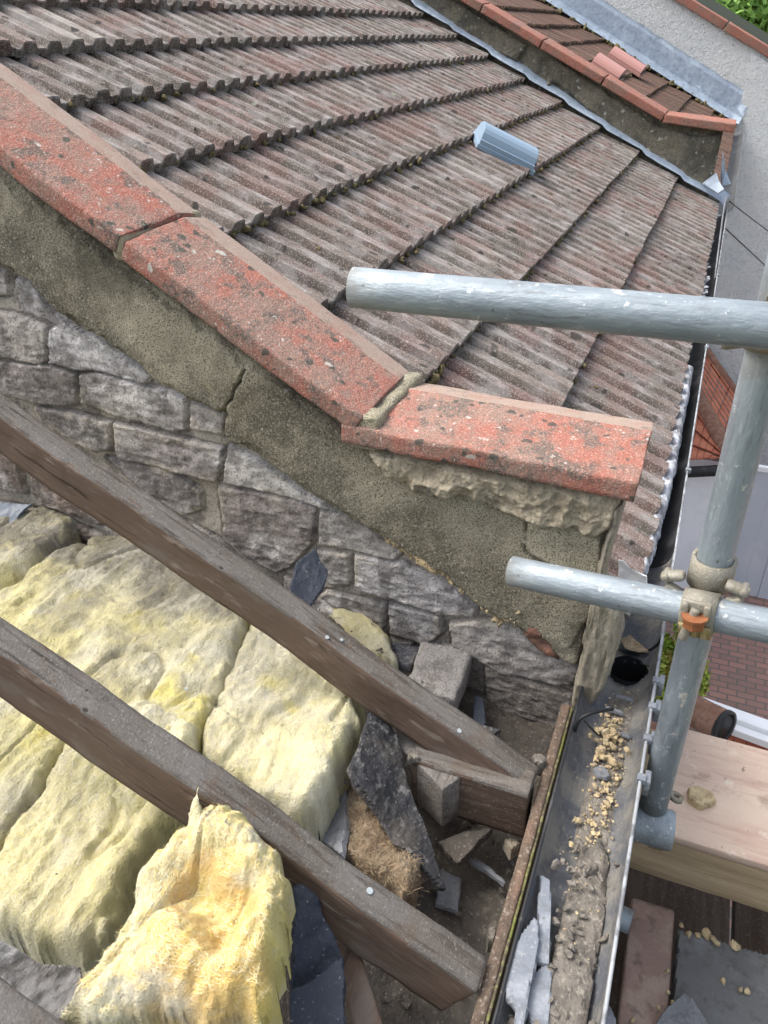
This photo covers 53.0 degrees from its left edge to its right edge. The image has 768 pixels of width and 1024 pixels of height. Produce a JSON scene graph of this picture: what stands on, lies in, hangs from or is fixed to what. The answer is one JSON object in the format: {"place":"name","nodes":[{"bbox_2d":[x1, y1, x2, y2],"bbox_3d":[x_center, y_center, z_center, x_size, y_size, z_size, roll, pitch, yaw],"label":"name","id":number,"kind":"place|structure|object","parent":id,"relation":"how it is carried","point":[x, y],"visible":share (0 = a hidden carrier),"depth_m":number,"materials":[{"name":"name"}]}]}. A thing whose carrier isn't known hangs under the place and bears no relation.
{"place":"outdoors","nodes":[
{"label":"outdoors","id":0,"kind":"place"},
{"bbox_2d":[19,612,554,1023],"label":"opened house","id":1,"kind":"structure","parent":0,"point":[482,900],"depth_m":1.30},
{"bbox_2d":[0,977,64,1023],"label":"rafter","id":2,"kind":"object","parent":1,"relation":"on","point":[17,1006],"visible":1,"depth_m":0.77,"materials":[{"name":"wood"}]},
{"bbox_2d":[0,940,82,1018],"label":"dusty sheet","id":3,"kind":"object","parent":1,"relation":"on","point":[51,988],"visible":0.65,"depth_m":0.91,"materials":[{"name":"grey fabric"}]},
{"bbox_2d":[0,505,86,590],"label":"glass wool batt","id":4,"kind":"object","parent":1,"relation":"on","point":[31,537],"visible":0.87,"depth_m":1.76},
{"bbox_2d":[0,502,32,522],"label":"plastic sheet","id":5,"kind":"object","parent":4,"relation":"on","point":[13,511],"visible":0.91,"depth_m":1.84,"materials":[{"name":"grey plastic"}]},
{"bbox_2d":[0,699,198,978],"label":"glass wool batt","id":6,"kind":"object","parent":1,"relation":"on","point":[77,851],"visible":0.67,"depth_m":1.05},
{"bbox_2d":[0,535,250,851],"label":"glass wool batt","id":7,"kind":"object","parent":1,"relation":"on","point":[124,619],"visible":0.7,"depth_m":1.46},
{"bbox_2d":[59,787,295,1023],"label":"glass wool batt","id":8,"kind":"object","parent":1,"relation":"on","point":[204,937],"visible":1,"depth_m":0.83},
{"bbox_2d":[0,617,486,1010],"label":"rafter","id":9,"kind":"object","parent":1,"relation":"on","point":[366,917],"visible":0.87,"depth_m":1.02,"materials":[{"name":"brown wood"}]},
{"bbox_2d":[289,884,340,989],"bbox_3d":[-0.096,0.548,1.002,0.070,0.100,0.113,-8,32,-10],"label":"roofing felt","id":10,"kind":"object","parent":9,"relation":"attached to","point":[315,952],"visible":0.75,"depth_m":1.00,"materials":[{"name":"black fabric"}]},
{"bbox_2d":[289,956,345,1023],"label":"roofing felt","id":11,"kind":"object","parent":10,"relation":"on","point":[319,999],"visible":1,"depth_m":0.93,"materials":[{"name":"black"}]},
{"bbox_2d":[202,625,365,841],"bbox_3d":[-0.166,0.347,1.399,0.282,0.133,0.516,3,32,7],"label":"glass wool batt","id":12,"kind":"object","parent":1,"relation":"on","point":[283,729],"visible":0.79,"depth_m":1.28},
{"bbox_2d":[288,549,327,605],"bbox_3d":[-0.144,0.125,1.489,0.066,0.067,0.104,11,34,19],"label":"slate fragment","id":13,"kind":"object","parent":12,"relation":"on","point":[308,580],"visible":0.92,"depth_m":1.48,"materials":[{"name":"grey stone"}]},
{"bbox_2d":[336,940,382,1023],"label":"timber offcut","id":14,"kind":"object","parent":1,"relation":"on","point":[361,1003],"visible":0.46,"depth_m":1.02,"materials":[{"name":"brown wood"}]},
{"bbox_2d":[327,606,398,669],"bbox_3d":[-0.057,0.255,1.653,0.077,0.108,0.276,-25,39,-33],"label":"glass wool batt","id":15,"kind":"object","parent":1,"relation":"on","point":[373,637],"visible":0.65,"depth_m":1.59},
{"bbox_2d":[339,781,429,906],"bbox_3d":[-0.019,0.514,1.230,0.129,0.104,0.262,-19,36,-27],"label":"brown wool","id":16,"kind":"object","parent":1,"relation":"on","point":[373,852],"visible":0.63,"depth_m":1.19,"materials":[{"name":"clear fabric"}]},
{"bbox_2d":[319,789,350,858],"bbox_3d":[-0.078,0.499,1.244,0.054,0.041,0.147,2,32,6],"label":"slate fragment","id":17,"kind":"object","parent":16,"relation":"on","point":[335,838],"visible":0.66,"depth_m":1.22,"materials":[{"name":"grey stone"}]},
{"bbox_2d":[346,711,445,890],"bbox_3d":[-0.001,0.457,1.243,0.107,0.154,0.285,-11,33,-15],"label":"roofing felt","id":18,"kind":"object","parent":16,"relation":"on","point":[375,771],"visible":0.96,"depth_m":1.23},
{"bbox_2d":[286,609,522,1023],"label":"rubble bits","id":19,"kind":"object","parent":1,"relation":"on","point":[383,1006],"visible":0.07,"depth_m":1.27,"materials":[{"name":"brown stone"}]},
{"bbox_2d":[391,726,459,826],"bbox_3d":[0.069,0.447,1.333,0.057,0.102,0.161,-23,37,-31],"label":"timber offcut","id":20,"kind":"object","parent":1,"relation":"on","point":[438,795],"visible":0.5,"depth_m":1.28,"materials":[{"name":"grey wood"}]},
{"bbox_2d":[406,749,419,764],"bbox_3d":[0.049,0.408,1.278,0.023,0.011,0.030,5,32,10],"label":"mortar lump","id":21,"kind":"object","parent":20,"relation":"on","point":[412,757],"visible":1,"depth_m":1.27,"materials":[{"name":"grey concrete"}]},
{"bbox_2d":[435,869,461,914],"bbox_3d":[0.107,0.631,1.284,0.042,0.011,0.074,5,32,10],"label":"slate fragment","id":22,"kind":"object","parent":1,"relation":"on","point":[448,899],"visible":0.87,"depth_m":1.27,"materials":[{"name":"grey stone"}]},
{"bbox_2d":[436,828,492,868],"bbox_3d":[0.137,0.550,1.296,0.092,0.036,0.052,-24,38,-33],"label":"tile fragment","id":23,"kind":"object","parent":1,"relation":"on","point":[457,851],"visible":1,"depth_m":1.28,"materials":[{"name":"stone"}]},
{"bbox_2d":[411,745,535,837],"bbox_3d":[0.147,0.462,1.297,0.200,0.112,0.054,11,34,19],"label":"ceiling joist","id":24,"kind":"object","parent":1,"relation":"on","point":[495,800],"visible":0.74,"depth_m":1.26,"materials":[{"name":"brown wood"}]},
{"bbox_2d":[0,391,537,789],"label":"rafter","id":25,"kind":"object","parent":24,"relation":"on","point":[334,654],"visible":0.95,"depth_m":1.29,"materials":[{"name":"brown wood"}]},
{"bbox_2d":[450,703,500,734],"bbox_3d":[0.155,0.384,1.407,0.114,0.010,0.041,23,39,33],"label":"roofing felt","id":26,"kind":"object","parent":1,"relation":"on","point":[494,731],"visible":0.23,"depth_m":1.39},
{"bbox_2d":[472,695,485,724],"bbox_3d":[0.187,0.403,1.511,0.029,0.011,0.110,4,32,8],"label":"slate fragment","id":27,"kind":"object","parent":1,"relation":"on","point":[478,714],"visible":0.6,"depth_m":1.52,"materials":[{"name":"grey stone"}]},
{"bbox_2d":[469,858,506,886],"bbox_3d":[0.176,0.605,1.298,0.075,0.008,0.014,22,39,33],"label":"slate fragment","id":28,"kind":"object","parent":1,"relation":"on","point":[483,867],"visible":1,"depth_m":1.30,"materials":[{"name":"grey stone"}]},
{"bbox_2d":[503,836,519,859],"bbox_3d":[0.217,0.565,1.299,0.024,0.029,0.026,-12,33,-17],"label":"mortar lump","id":29,"kind":"object","parent":1,"relation":"on","point":[511,847],"visible":0.98,"depth_m":1.29,"materials":[{"name":"beige concrete"}]},
{"bbox_2d":[470,704,572,1023],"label":"fascia board","id":30,"kind":"object","parent":1,"relation":"attached to","point":[486,1002],"visible":0.69,"depth_m":1.12,"materials":[{"name":"brown wood"}]},
{"bbox_2d":[486,926,495,952],"bbox_3d":[0.157,0.619,1.119,0.015,0.031,0.027,4,32,8],"label":"mortar lump","id":31,"kind":"object","parent":30,"relation":"attached to","point":[491,933],"visible":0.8,"depth_m":1.11,"materials":[{"name":"grey concrete"}]},
{"bbox_2d":[531,754,546,775],"bbox_3d":[0.260,0.424,1.298,0.026,0.032,0.024,11,34,19],"label":"mortar lump","id":32,"kind":"object","parent":30,"relation":"on","point":[539,761],"visible":0.77,"depth_m":1.29,"materials":[{"name":"grey concrete"}]},
{"bbox_2d":[609,867,767,1020],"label":"scaffold deck","id":33,"kind":"structure","parent":1,"relation":"on","point":[695,910],"depth_m":1.78,"materials":[{"name":"brown wood"}]},
{"bbox_2d":[616,898,673,1023],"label":"muddy plank","id":34,"kind":"object","parent":33,"relation":"on","point":[645,982],"visible":0.94,"depth_m":1.55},
{"bbox_2d":[606,1006,615,1023],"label":"slate fragment","id":35,"kind":"object","parent":34,"relation":"on","point":[611,1019],"visible":0.65,"depth_m":1.42,"materials":[{"name":"grey stone"}]},
{"bbox_2d":[620,905,633,933],"bbox_3d":[0.480,0.837,1.599,0.065,0.048,0.048,16,36,26],"label":"scaffold tube","id":36,"kind":"object","parent":34,"relation":"on","point":[627,917],"visible":0.37,"depth_m":1.57,"materials":[{"name":"metal"}]},
{"bbox_2d":[629,729,767,911],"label":"timber bearer","id":37,"kind":"object","parent":33,"relation":"on","point":[714,875],"visible":0.17,"depth_m":1.54,"materials":[{"name":"brown wood"}]},
{"bbox_2d":[668,730,767,871],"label":"scaffold board","id":38,"kind":"object","parent":37,"relation":"on","point":[732,823],"visible":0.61,"depth_m":1.58,"materials":[{"name":"brown wood"}]},
{"bbox_2d":[633,790,683,850],"bbox_3d":[0.467,0.552,1.402,0.133,0.072,0.106,11,34,19],"label":"tube fitting","id":39,"kind":"object","parent":38,"relation":"on","point":[656,832],"visible":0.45,"depth_m":1.36,"materials":[{"name":"metal"}]},
{"bbox_2d":[639,254,767,816],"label":"scaffold tube","id":40,"kind":"object","parent":39,"relation":"on","point":[742,448],"visible":0.78,"depth_m":1.05,"materials":[{"name":"metal"}]},
{"bbox_2d":[505,556,767,643],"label":"scaffold tube","id":41,"kind":"object","parent":40,"relation":"attached to","point":[740,620],"visible":0.89,"depth_m":1.12,"materials":[{"name":"metal"}]},
{"bbox_2d":[660,547,750,640],"bbox_3d":[0.454,0.125,1.096,0.107,0.101,0.119,-5,32,-7],"label":"scaffold coupler","id":42,"kind":"object","parent":40,"relation":"attached to","point":[709,586],"visible":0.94,"depth_m":1.07,"materials":[{"name":"yellow metal"}]},
{"bbox_2d":[721,293,767,354],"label":"scaffold coupler","id":43,"kind":"object","parent":40,"relation":"attached to","point":[761,351],"visible":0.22,"depth_m":0.88,"materials":[{"name":"grey metal"}]},
{"bbox_2d":[346,267,767,349],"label":"scaffold tube","id":44,"kind":"object","parent":43,"relation":"attached to","point":[706,320],"visible":1,"depth_m":0.85,"materials":[{"name":"metal"}]},
{"bbox_2d":[687,786,715,810],"bbox_3d":[0.652,0.591,1.583,0.057,0.027,0.051,11,34,19],"label":"mortar lump","id":45,"kind":"object","parent":38,"relation":"on","point":[700,798],"visible":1,"depth_m":1.57,"materials":[{"name":"beige concrete"}]},
{"bbox_2d":[671,929,767,1023],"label":"slab","id":46,"kind":"object","parent":33,"relation":"on","point":[702,966],"depth_m":1.51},
{"bbox_2d":[655,993,707,1023],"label":"slate fragment","id":47,"kind":"object","parent":46,"relation":"on","point":[683,1009],"visible":1,"depth_m":1.45,"materials":[{"name":"grey stone"}]},
{"bbox_2d":[629,922,750,1023],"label":"mortar crumbs","id":48,"kind":"object","parent":46,"relation":"on","point":[708,936],"visible":1,"depth_m":1.56,"materials":[{"name":"beige concrete"}]},
{"bbox_2d":[486,0,736,195],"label":"terraced house","id":49,"kind":"structure","parent":0,"point":[548,20],"depth_m":8.54,"materials":[{"name":"brown tile"}]},
{"bbox_2d":[592,53,626,80],"bbox_3d":[2.171,-4.274,7.400,0.317,0.114,0.352,34,38,2],"label":"roof vent","id":50,"kind":"object","parent":49,"relation":"on","point":[609,66],"visible":0.82,"depth_m":7.28,"materials":[{"name":"ceramic"}]},
{"bbox_2d":[607,46,646,77],"bbox_3d":[2.715,-5.009,8.558,0.425,0.114,0.352,34,38,2],"label":"roof vent","id":51,"kind":"object","parent":49,"relation":"on","point":[627,61],"visible":0.98,"depth_m":8.44,"materials":[{"name":"ceramic"}]},
{"bbox_2d":[718,131,742,213],"bbox_3d":[3.433,-3.477,7.614,0.150,0.075,5.240,11,34,19],"label":"gutter","id":52,"kind":"object","parent":49,"relation":"attached to","point":[733,168],"visible":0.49,"depth_m":7.07,"materials":[{"name":"grey metal"}]},
{"bbox_2d":[651,588,767,943],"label":"paving","id":53,"kind":"structure","parent":0,"point":[738,668],"depth_m":9.15,"materials":[{"name":"red brick"}]},
{"bbox_2d":[545,0,767,465],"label":"pebbledashed house","id":54,"kind":"structure","parent":53,"relation":"on","point":[698,49],"depth_m":9.69,"materials":[{"name":"grey pebbledash render"}]},
{"bbox_2d":[647,623,711,705],"bbox_3d":[3.057,1.706,8.097,0.693,1.493,1.196,11,34,19],"label":"garden shrub","id":55,"kind":"object","parent":53,"relation":"on","point":[669,644],"visible":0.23,"depth_m":7.80,"materials":[{"name":"green plant"}]},
{"bbox_2d":[674,386,726,588],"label":"bay wall","id":56,"kind":"structure","parent":53,"relation":"on","point":[698,492],"depth_m":9.97,"materials":[{"name":"white paint"}]},
{"bbox_2d":[688,345,767,477],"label":"bay roof","id":57,"kind":"structure","parent":56,"relation":"on","point":[709,421],"depth_m":10.14,"materials":[{"name":"orange ceramic"}]},
{"bbox_2d":[734,464,767,598],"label":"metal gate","id":58,"kind":"structure","parent":53,"relation":"on","point":[751,554],"depth_m":9.96,"materials":[{"name":"white metal"}]},
{"label":"ground","id":59,"kind":"structure","parent":0,"visible":0},
{"bbox_2d":[0,63,652,725],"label":"parapet wall","id":60,"kind":"structure","parent":59,"relation":"on","point":[172,351],"depth_m":1.44,"materials":[{"name":"grey stone"}]},
{"bbox_2d":[0,0,730,619],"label":"terraced house","id":61,"kind":"structure","parent":59,"relation":"on","point":[316,150],"depth_m":2.68,"materials":[{"name":"concrete"}]},
{"bbox_2d":[473,121,538,175],"bbox_3d":[0.581,-1.726,3.631,0.309,0.096,0.177,17,41,-18],"label":"roof vent","id":62,"kind":"object","parent":61,"relation":"on","point":[494,141],"visible":0.95,"depth_m":3.58,"materials":[{"name":"grey plastic"}]},
{"bbox_2d":[399,0,735,196],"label":"parapet wall","id":63,"kind":"structure","parent":61,"relation":"on","point":[688,144],"depth_m":5.20,"materials":[{"name":"grey concrete"}]},
{"bbox_2d":[702,154,730,193],"bbox_3d":[2.245,-2.287,5.173,0.164,0.215,0.455,15,35,25],"label":"lead apron","id":64,"kind":"object","parent":63,"relation":"attached to","point":[714,184],"visible":1,"depth_m":5.17,"materials":[{"name":"grey metal"}]},
{"bbox_2d":[491,208,727,1023],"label":"gutter","id":65,"kind":"object","parent":61,"relation":"attached to","point":[586,985],"visible":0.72,"depth_m":1.25,"materials":[{"name":"black plastic"}]},
{"bbox_2d":[505,918,538,1023],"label":"slate fragment","id":66,"kind":"object","parent":65,"relation":"in","point":[521,975],"visible":1,"depth_m":1.00,"materials":[{"name":"grey stone"}]},
{"bbox_2d":[527,962,551,1023],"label":"slate fragment","id":67,"kind":"object","parent":65,"relation":"on","point":[540,994],"visible":0.92,"depth_m":0.99,"materials":[{"name":"grey stone"}]},
{"bbox_2d":[537,874,551,966],"bbox_3d":[0.224,0.569,1.078,0.022,0.010,0.131,6,32,11],"label":"slate fragment","id":68,"kind":"object","parent":65,"relation":"in","point":[544,907],"visible":0.98,"depth_m":1.07,"materials":[{"name":"grey stone"}]},
{"bbox_2d":[507,836,619,1023],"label":"grit","id":69,"kind":"object","parent":65,"relation":"on","point":[556,864],"visible":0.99,"depth_m":1.08,"materials":[{"name":"beige gravel"}]},
{"bbox_2d":[574,707,613,732],"bbox_3d":[0.374,0.362,1.360,0.083,0.044,0.014,-14,34,-20],"label":"cable","id":70,"kind":"object","parent":65,"relation":"on","point":[583,716],"visible":1,"depth_m":1.35,"materials":[{"name":"black rubber"}]},
{"bbox_2d":[551,691,638,965],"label":"mortar crumbs","id":71,"kind":"object","parent":65,"relation":"on","point":[611,739],"visible":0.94,"depth_m":1.33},
{"bbox_2d":[583,719,598,735],"bbox_3d":[0.364,0.383,1.355,0.031,0.035,0.015,7,32,13],"label":"cable","id":72,"kind":"object","parent":71,"relation":"on","point":[591,728],"visible":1,"depth_m":1.35,"materials":[{"name":"black rubber"}]},
{"bbox_2d":[593,766,609,780],"bbox_3d":[0.372,0.445,1.313,0.023,0.007,0.030,-10,33,-14],"label":"slate fragment","id":73,"kind":"object","parent":65,"relation":"on","point":[603,774],"visible":1,"depth_m":1.31,"materials":[{"name":"grey stone"}]},
{"bbox_2d":[605,706,622,715],"bbox_3d":[0.427,0.369,1.431,0.035,0.009,0.011,11,34,19],"label":"slate sliver","id":74,"kind":"object","parent":65,"relation":"on","point":[617,711],"visible":0.7,"depth_m":1.43,"materials":[{"name":"grey stone"}]},
{"bbox_2d":[617,731,629,738],"bbox_3d":[0.426,0.399,1.384,0.035,0.007,0.010,9,33,17],"label":"slate sliver","id":75,"kind":"object","parent":65,"relation":"on","point":[625,735],"visible":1,"depth_m":1.38,"materials":[{"name":"grey stone"}]},
{"bbox_2d":[615,694,633,702],"bbox_3d":[0.456,0.352,1.459,0.035,0.007,0.011,11,34,19],"label":"slate sliver","id":76,"kind":"object","parent":65,"relation":"on","point":[625,698],"visible":1,"depth_m":1.46,"materials":[{"name":"grey stone"}]},
{"bbox_2d":[621,635,648,652],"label":"leaf litter","id":77,"kind":"object","parent":65,"relation":"on","point":[630,642],"visible":1,"depth_m":1.59,"materials":[{"name":"brown plant"}]},
{"bbox_2d":[714,197,726,278],"bbox_3d":[1.681,-1.248,3.890,0.014,0.421,1.402,10,33,18],"label":"downpipe cable","id":78,"kind":"object","parent":65,"relation":"attached to","point":[720,237],"visible":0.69,"depth_m":4.08,"materials":[{"name":"plastic"}]},
{"bbox_2d":[726,228,764,265],"bbox_3d":[3.105,-1.512,5.668,3.587,1.670,0.076,-28,41,-36],"label":"overhead wire","id":79,"kind":"object","parent":65,"relation":"attached to","point":[745,246],"visible":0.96,"depth_m":4.53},
{"bbox_2d":[729,201,767,230],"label":"overhead wire","id":80,"kind":"object","parent":65,"relation":"attached to","point":[748,215],"visible":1,"depth_m":5.17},
{"bbox_2d":[618,560,646,582],"bbox_3d":[0.531,0.141,1.643,0.072,0.078,0.005,11,34,19],"label":"lead offcut","id":81,"kind":"object","parent":61,"relation":"on","point":[625,571],"visible":0.46,"depth_m":1.64,"materials":[{"name":"grey metal"}]},
{"bbox_2d":[650,721,656,729],"bbox_3d":[1.901,1.474,4.308,0.855,0.100,0.451,11,34,19],"label":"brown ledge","id":82,"kind":"object","parent":61,"relation":"attached to","point":[653,725],"depth_m":4.56,"materials":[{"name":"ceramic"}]},
{"bbox_2d":[727,735,767,750],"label":"tiled sill","id":83,"kind":"structure","parent":82,"relation":"on","point":[737,740],"depth_m":4.22,"materials":[{"name":"orange ceramic"}]},
{"bbox_2d":[704,697,767,748],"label":"window frame","id":84,"kind":"object","parent":83,"relation":"on","point":[751,728],"visible":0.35,"depth_m":4.18,"materials":[{"name":"white paint"}]},
{"bbox_2d":[690,694,736,739],"bbox_3d":[1.727,1.097,4.202,0.188,0.232,0.337,-20,36,-28],"label":"clay pipe","id":85,"kind":"object","parent":84,"relation":"on","point":[710,718],"visible":0.59,"depth_m":4.10,"materials":[{"name":"orange ceramic"}]},
{"bbox_2d":[714,0,767,32],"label":"broadleaf tree","id":86,"kind":"object","parent":59,"relation":"on","point":[754,12],"visible":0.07,"depth_m":18.21,"materials":[{"name":"green plant"}]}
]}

